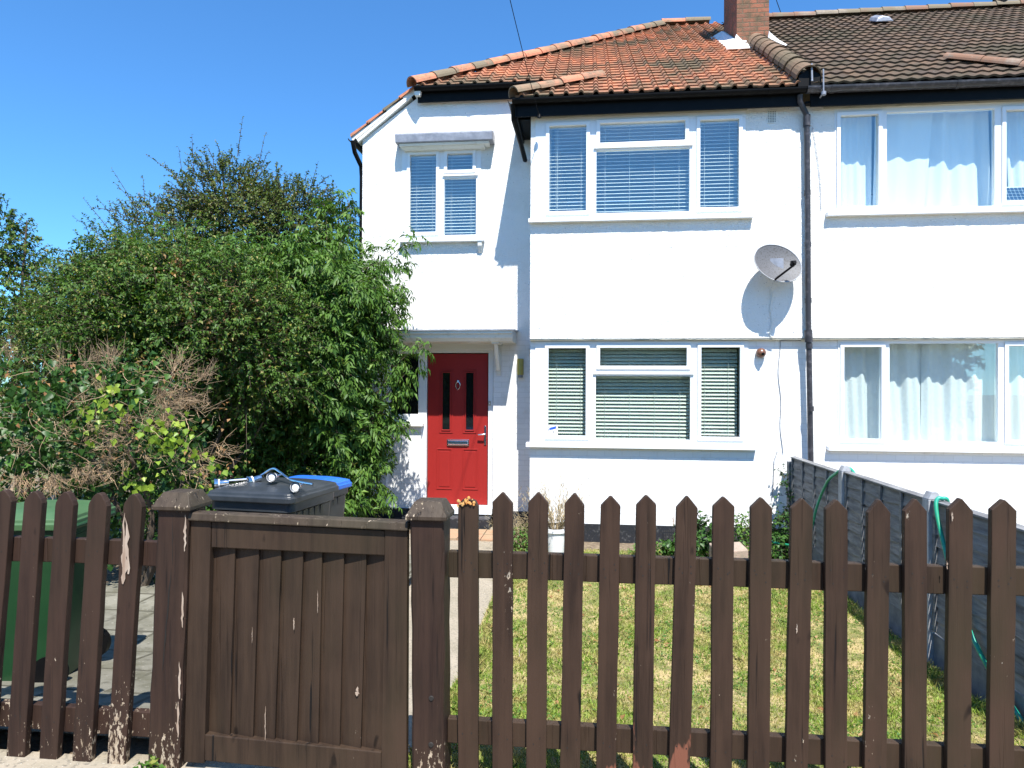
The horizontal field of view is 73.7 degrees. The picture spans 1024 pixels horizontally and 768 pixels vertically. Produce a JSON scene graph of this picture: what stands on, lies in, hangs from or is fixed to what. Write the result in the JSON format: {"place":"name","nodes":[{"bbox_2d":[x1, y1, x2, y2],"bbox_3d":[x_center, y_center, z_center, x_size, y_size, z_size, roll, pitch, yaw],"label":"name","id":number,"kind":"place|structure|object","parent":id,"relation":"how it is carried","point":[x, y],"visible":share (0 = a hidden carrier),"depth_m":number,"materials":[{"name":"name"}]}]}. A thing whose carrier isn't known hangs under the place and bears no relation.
{"place":"outdoors","nodes":[
{"label":"outdoors","id":0,"kind":"place"},
{"bbox_2d":[0,749,265,767],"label":"pavement","id":1,"kind":"structure","parent":0,"point":[32,759],"depth_m":3.13,"materials":[{"name":"concrete"}]},
{"bbox_2d":[0,489,156,764],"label":"picket fence","id":2,"kind":"object","parent":1,"relation":"on","point":[53,716],"visible":0.94,"depth_m":3.17,"materials":[{"name":"brown wood"}]},
{"bbox_2d":[133,754,165,767],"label":"weed clump","id":3,"kind":"object","parent":1,"relation":"on","point":[149,763],"visible":1,"depth_m":3.04,"materials":[{"name":"green plant"}]},
{"bbox_2d":[148,488,211,767],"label":"gate post","id":4,"kind":"object","parent":1,"relation":"on","point":[175,507],"visible":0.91,"depth_m":3.09,"materials":[{"name":"brown wood"}]},
{"bbox_2d":[184,510,409,767],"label":"garden gate","id":5,"kind":"structure","parent":4,"relation":"attached to","point":[298,644],"depth_m":3.06,"materials":[{"name":"brown wood"}]},
{"bbox_2d":[405,497,454,767],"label":"gate post","id":6,"kind":"object","parent":1,"relation":"on","point":[428,518],"visible":1,"depth_m":2.96,"materials":[{"name":"brown wood"}]},
{"bbox_2d":[448,492,1023,767],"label":"picket fence","id":7,"kind":"object","parent":1,"relation":"on","point":[958,579],"visible":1,"depth_m":2.84,"materials":[{"name":"brown wood"}]},
{"bbox_2d":[0,391,354,482],"bbox_3d":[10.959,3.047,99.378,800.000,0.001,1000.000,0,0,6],"label":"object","id":8,"kind":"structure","parent":0,"point":[3,428],"depth_m":27.48,"materials":[{"name":"plant"}]},
{"bbox_2d":[0,555,410,738],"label":"paving","id":9,"kind":"structure","parent":0,"point":[143,670],"depth_m":4.51,"materials":[{"name":"grey concrete"}]},
{"bbox_2d":[2,500,115,682],"bbox_3d":[-2.949,1.278,4.261,0.664,1.053,0.630,0,0,-4],"label":"wheelie bin","id":10,"kind":"object","parent":9,"relation":"on","point":[76,608],"visible":0.36,"depth_m":4.02,"materials":[{"name":"green plastic"}]},
{"bbox_2d":[207,477,338,515],"bbox_3d":[-1.755,1.317,5.067,0.698,1.197,0.716,0,0,14],"label":"wheelie bin","id":11,"kind":"object","parent":9,"relation":"on","point":[277,496],"visible":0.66,"depth_m":4.79,"materials":[{"name":"grey plastic"}]},
{"bbox_2d":[214,468,313,492],"bbox_3d":[-1.756,0.692,4.918,0.832,0.148,0.272,0,0,21],"label":"spotlight bar","id":12,"kind":"object","parent":11,"relation":"on","point":[295,486],"visible":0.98,"depth_m":4.93,"materials":[{"name":"silver metal"}]},
{"bbox_2d":[289,475,351,516],"bbox_3d":[-1.855,1.382,6.116,0.609,1.081,0.685,0,0,15],"label":"wheelie bin","id":13,"kind":"object","parent":9,"relation":"on","point":[337,504],"visible":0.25,"depth_m":6.17,"materials":[{"name":"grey plastic"}]},
{"bbox_2d":[96,527,492,767],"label":"path","id":14,"kind":"structure","parent":0,"point":[139,748],"depth_m":5.36,"materials":[{"name":"concrete"}]},
{"bbox_2d":[450,529,492,541],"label":"step paving","id":15,"kind":"structure","parent":14,"relation":"on","point":[485,535],"depth_m":9.14,"materials":[{"name":"stone"}]},
{"bbox_2d":[0,453,941,753],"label":"garden ground","id":16,"kind":"structure","parent":0,"point":[68,739],"depth_m":3.49,"materials":[{"name":"grey concrete"}]},
{"bbox_2d":[0,193,61,502],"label":"dark tree","id":17,"kind":"object","parent":16,"relation":"on","point":[13,262],"visible":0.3,"depth_m":10.24,"materials":[{"name":"green plant"}]},
{"bbox_2d":[0,231,153,490],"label":"garden shrub","id":18,"kind":"object","parent":16,"relation":"on","point":[4,391],"visible":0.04,"depth_m":9.25,"materials":[{"name":"green plant"}]},
{"bbox_2d":[0,331,249,585],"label":"ivy hedge","id":19,"kind":"object","parent":16,"relation":"on","point":[101,422],"visible":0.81,"depth_m":6.18,"materials":[{"name":"green plant"}]},
{"bbox_2d":[0,211,383,538],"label":"bush","id":20,"kind":"object","parent":16,"relation":"on","point":[117,298],"visible":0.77,"depth_m":7.67,"materials":[{"name":"green plant"}]},
{"bbox_2d":[72,116,361,469],"bbox_3d":[-4.428,-1.058,10.918,4.755,6.272,3.170,0,0,27],"label":"hawthorn tree","id":21,"kind":"object","parent":16,"relation":"on","point":[268,205],"visible":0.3,"depth_m":10.36,"materials":[{"name":"green plant"}]},
{"bbox_2d":[153,188,435,517],"bbox_3d":[-2.800,-0.136,8.861,3.532,5.078,2.571,0,0,6],"label":"elder shrub","id":22,"kind":"object","parent":16,"relation":"on","point":[359,299],"visible":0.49,"depth_m":8.66,"materials":[{"name":"green plant"}]},
{"bbox_2d":[513,523,527,550],"bbox_3d":[0.119,1.956,8.397,0.586,0.475,0.590,0,0,6],"label":"weed clump","id":23,"kind":"object","parent":16,"relation":"on","point":[515,544],"visible":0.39,"depth_m":8.29,"materials":[{"name":"green plant"}]},
{"bbox_2d":[348,0,825,543],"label":"terraced house","id":24,"kind":"structure","parent":16,"relation":"on","point":[530,274],"depth_m":9.00,"materials":[{"name":"white paint"}]},
{"bbox_2d":[410,155,435,231],"bbox_3d":[-1.291,-2.791,10.123,0.430,1.250,0.065,0,0,6],"label":"venetian blind","id":25,"kind":"object","parent":24,"relation":"attached to","point":[416,175],"visible":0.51,"depth_m":10.11,"materials":[{"name":"white plastic"}]},
{"bbox_2d":[399,150,484,243],"bbox_3d":[-1.013,-2.758,9.951,1.250,1.395,0.158,0,0,6],"label":"window","id":26,"kind":"structure","parent":24,"relation":"in","point":[442,172],"depth_m":9.95,"materials":[{"name":"white plastic"}]},
{"bbox_2d":[427,354,487,504],"bbox_3d":[-0.801,0.658,9.993,0.890,2.205,0.121,0,0,6],"label":"front door","id":27,"kind":"structure","parent":24,"relation":"in","point":[457,383],"depth_m":10.01,"materials":[{"name":"red paint"}]},
{"bbox_2d":[445,154,475,232],"bbox_3d":[-0.744,-2.779,10.062,0.530,1.270,0.065,0,0,6],"label":"venetian blind","id":28,"kind":"object","parent":24,"relation":"attached to","point":[451,159],"visible":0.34,"depth_m":10.06,"materials":[{"name":"white plastic"}]},
{"bbox_2d":[517,357,523,378],"bbox_3d":[0.120,-0.226,9.779,0.100,0.310,0.096,0,0,6],"label":"wall light","id":29,"kind":"object","parent":24,"relation":"attached to","point":[520,367],"visible":1,"depth_m":9.74,"materials":[{"name":"gold metal"}]},
{"bbox_2d":[510,0,540,117],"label":"overhead wire","id":30,"kind":"object","parent":24,"relation":"attached to","point":[538,115],"visible":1,"depth_m":8.01,"materials":[{"name":"black plastic"}]},
{"bbox_2d":[548,348,585,435],"bbox_3d":[0.757,0.092,9.090,0.570,1.270,0.065,0,0,6],"label":"venetian blind","id":31,"kind":"object","parent":24,"relation":"attached to","point":[566,428],"visible":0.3,"depth_m":9.09,"materials":[{"name":"grey plastic"}]},
{"bbox_2d":[549,126,585,210],"bbox_3d":[0.758,-2.813,9.042,0.560,1.260,0.065,0,0,6],"label":"venetian blind","id":32,"kind":"object","parent":24,"relation":"attached to","point":[557,145],"visible":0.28,"depth_m":9.04,"materials":[{"name":"white plastic"}]},
{"bbox_2d":[528,111,753,223],"bbox_3d":[1.636,-2.788,8.811,2.845,1.375,0.143,0,0,6],"label":"window","id":33,"kind":"structure","parent":24,"relation":"in","point":[692,121],"depth_m":8.80,"materials":[{"name":"white plastic"}]},
{"bbox_2d":[526,341,756,449],"bbox_3d":[1.649,0.139,8.858,2.935,1.389,0.143,0,0,6],"label":"window","id":34,"kind":"structure","parent":24,"relation":"in","point":[692,368],"depth_m":8.85,"materials":[{"name":"white plastic"}]},
{"bbox_2d":[596,122,688,212],"bbox_3d":[1.698,-2.809,8.938,1.270,1.260,0.065,0,0,6],"label":"venetian blind","id":35,"kind":"object","parent":24,"relation":"attached to","point":[639,125],"visible":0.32,"depth_m":8.93,"materials":[{"name":"white plastic"}]},
{"bbox_2d":[596,348,689,439],"bbox_3d":[1.711,0.106,8.985,1.290,1.290,0.065,0,0,6],"label":"venetian blind","id":36,"kind":"object","parent":24,"relation":"attached to","point":[669,421],"visible":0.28,"depth_m":8.98,"materials":[{"name":"grey plastic"}]},
{"bbox_2d":[701,348,736,436],"bbox_3d":[2.655,0.100,8.881,0.530,1.270,0.065,0,0,6],"label":"venetian blind","id":37,"kind":"object","parent":24,"relation":"attached to","point":[722,422],"visible":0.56,"depth_m":8.88,"materials":[{"name":"grey plastic"}]},
{"bbox_2d":[700,120,737,207],"bbox_3d":[2.647,-2.805,8.833,0.560,1.260,0.065,0,0,6],"label":"venetian blind","id":38,"kind":"object","parent":24,"relation":"attached to","point":[729,143],"visible":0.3,"depth_m":8.82,"materials":[{"name":"white plastic"}]},
{"bbox_2d":[756,348,765,357],"bbox_3d":[3.160,-0.394,8.650,0.124,0.124,0.110,0,0,6],"label":"wall lamp","id":39,"kind":"object","parent":24,"relation":"attached to","point":[760,352],"visible":1,"depth_m":8.62,"materials":[{"name":"brown metal"}]},
{"bbox_2d":[754,244,801,337],"bbox_3d":[3.270,-1.160,8.390,0.602,1.161,0.472,0,0,6],"label":"satellite dish","id":40,"kind":"object","parent":24,"relation":"attached to","point":[775,262],"visible":1,"depth_m":8.44,"materials":[{"name":"grey metal"}]},
{"bbox_2d":[516,541,785,551],"bbox_3d":[1.576,2.054,8.579,3.653,0.025,0.530,0,0,6],"label":"flower bed","id":41,"kind":"object","parent":16,"relation":"on","point":[596,545],"visible":0.06,"depth_m":8.65,"materials":[{"name":"soil"}]},
{"bbox_2d":[486,500,556,549],"bbox_3d":[0.147,1.755,8.472,1.003,0.574,0.559,0,0,-5],"label":"dried shrub","id":42,"kind":"object","parent":41,"relation":"on","point":[516,530],"visible":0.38,"depth_m":8.42,"materials":[{"name":"plant"}]},
{"bbox_2d":[656,510,711,556],"bbox_3d":[2.151,1.856,8.137,0.887,0.683,0.740,0,0,6],"label":"ivy plant","id":43,"kind":"object","parent":41,"relation":"on","point":[702,548],"visible":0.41,"depth_m":8.02,"materials":[{"name":"green plant"}]},
{"bbox_2d":[628,539,674,555],"bbox_3d":[1.682,2.008,8.145,0.616,0.312,0.430,0,0,6],"label":"weed clump","id":44,"kind":"object","parent":16,"relation":"on","point":[662,548],"visible":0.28,"depth_m":8.07,"materials":[{"name":"green plant"}]},
{"bbox_2d":[734,511,778,557],"bbox_3d":[2.805,1.843,8.034,0.676,0.700,0.644,0,0,-25],"label":"leafy plant","id":45,"kind":"object","parent":16,"relation":"on","point":[739,528],"visible":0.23,"depth_m":8.03,"materials":[{"name":"green plant"}]},
{"bbox_2d":[722,0,1023,524],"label":"terraced house","id":46,"kind":"structure","parent":16,"relation":"on","point":[883,276],"depth_m":8.49,"materials":[{"name":"white paint"}]},
{"bbox_2d":[841,116,871,206],"bbox_3d":[4.324,-2.798,8.718,0.502,1.360,0.035,0,0,6],"label":"curtain","id":47,"kind":"object","parent":46,"relation":"hanging from","point":[856,140],"visible":0.57,"depth_m":8.71,"materials":[{"name":"white fabric"}]},
{"bbox_2d":[844,347,879,438],"bbox_3d":[4.398,0.113,8.758,0.622,1.380,0.080,0,0,6],"label":"curtain","id":48,"kind":"object","parent":46,"relation":"hanging from","point":[861,392],"visible":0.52,"depth_m":8.75,"materials":[{"name":"white fabric"}]},
{"bbox_2d":[873,113,932,207],"bbox_3d":[4.939,-2.796,8.637,0.721,1.360,0.045,0,0,6],"label":"curtain","id":49,"kind":"object","parent":46,"relation":"hanging from","point":[908,143],"visible":0.64,"depth_m":8.63,"materials":[{"name":"white fabric"}]},
{"bbox_2d":[889,344,920,440],"bbox_3d":[4.984,0.115,8.736,0.591,1.380,0.078,0,0,6],"label":"curtain","id":50,"kind":"object","parent":46,"relation":"hanging from","point":[904,392],"visible":0.7,"depth_m":8.72,"materials":[{"name":"white fabric"}]},
{"bbox_2d":[826,102,1023,216],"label":"window","id":51,"kind":"structure","parent":46,"relation":"in","point":[999,204],"depth_m":8.41,"materials":[{"name":"white plastic"}]},
{"bbox_2d":[826,339,1023,452],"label":"window","id":52,"kind":"structure","parent":46,"relation":"in","point":[1001,345],"depth_m":8.45,"materials":[{"name":"white plastic"}]},
{"bbox_2d":[921,344,993,441],"bbox_3d":[5.662,0.118,8.641,0.920,1.380,0.094,0,0,6],"label":"curtain","id":53,"kind":"object","parent":46,"relation":"hanging from","point":[957,392],"visible":0.85,"depth_m":8.64,"materials":[{"name":"white fabric"}]},
{"bbox_2d":[924,111,990,206],"bbox_3d":[5.591,-2.793,8.611,0.881,1.360,0.092,0,0,6],"label":"curtain","id":54,"kind":"object","parent":46,"relation":"hanging from","point":[959,175],"visible":0.78,"depth_m":8.60,"materials":[{"name":"white fabric"}]},
{"bbox_2d":[992,0,1007,7],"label":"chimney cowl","id":55,"kind":"object","parent":46,"relation":"on","point":[1005,5],"visible":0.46,"depth_m":13.39,"materials":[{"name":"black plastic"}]},
{"bbox_2d":[994,344,1023,441],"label":"curtain","id":56,"kind":"object","parent":46,"relation":"hanging from","point":[1016,392],"visible":0.39,"depth_m":8.55,"materials":[{"name":"white fabric"}]},
{"bbox_2d":[1006,111,1023,186],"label":"curtain","id":57,"kind":"object","parent":46,"relation":"hanging from","point":[1015,144],"visible":0.62,"depth_m":8.51,"materials":[{"name":"white fabric"}]},
{"bbox_2d":[1006,186,1023,200],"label":"solar panel","id":58,"kind":"object","parent":46,"relation":"on","point":[1014,193],"visible":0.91,"depth_m":8.39,"materials":[{"name":"blue glass"}]},
{"bbox_2d":[787,456,1023,721],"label":"lap fence","id":59,"kind":"object","parent":16,"relation":"on","point":[855,495],"visible":0.48,"depth_m":5.52,"materials":[{"name":"grey wood"}]},
{"bbox_2d":[769,463,793,558],"bbox_3d":[3.144,1.589,8.163,0.696,1.223,0.982,0,0,6],"label":"climbing ivy","id":60,"kind":"object","parent":59,"relation":"attached to","point":[783,538],"visible":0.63,"depth_m":8.08,"materials":[{"name":"green plant"}]},
{"bbox_2d":[772,467,1023,722],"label":"garden hose","id":61,"kind":"object","parent":59,"relation":"hanging from","point":[974,639],"visible":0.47,"depth_m":4.84,"materials":[{"name":"green rubber"}]},
{"bbox_2d":[0,0,991,386],"label":"sky","id":62,"kind":"structure","parent":0,"point":[89,89],"materials":[{"name":"blue"}]},
{"bbox_2d":[409,550,1023,767],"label":"lawn","id":63,"kind":"structure","parent":0,"point":[860,642],"depth_m":4.90,"materials":[{"name":"green plant"}]},
{"bbox_2d":[408,547,527,767],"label":"grass","id":64,"kind":"structure","parent":63,"relation":"on","point":[455,694],"depth_m":5.05,"materials":[{"name":"green plant"}]},
{"bbox_2d":[408,753,659,767],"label":"grass","id":65,"kind":"structure","parent":63,"relation":"on","point":[480,765],"depth_m":3.10,"materials":[{"name":"green plant"}]},
{"bbox_2d":[514,474,598,552],"bbox_3d":[0.541,1.565,8.063,1.065,0.968,0.735,0,0,6],"label":"potted plant","id":66,"kind":"object","parent":63,"relation":"on","point":[556,538],"visible":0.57,"depth_m":8.01,"materials":[{"name":"grey plastic"}]},
{"bbox_2d":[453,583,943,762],"bbox_3d":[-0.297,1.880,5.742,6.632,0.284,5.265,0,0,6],"label":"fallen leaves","id":67,"kind":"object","parent":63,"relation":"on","point":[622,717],"visible":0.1,"depth_m":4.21,"materials":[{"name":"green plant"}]},
{"bbox_2d":[709,542,747,557],"bbox_3d":[2.426,1.926,7.651,0.376,0.258,0.262,0,0,-5],"label":"stone block","id":68,"kind":"object","parent":63,"relation":"on","point":[740,550],"depth_m":7.54,"materials":[{"name":"beige stone"}]},
{"bbox_2d":[783,555,1023,739],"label":"grass","id":69,"kind":"structure","parent":63,"relation":"on","point":[982,705],"depth_m":4.67,"materials":[{"name":"green plant"}]}
]}

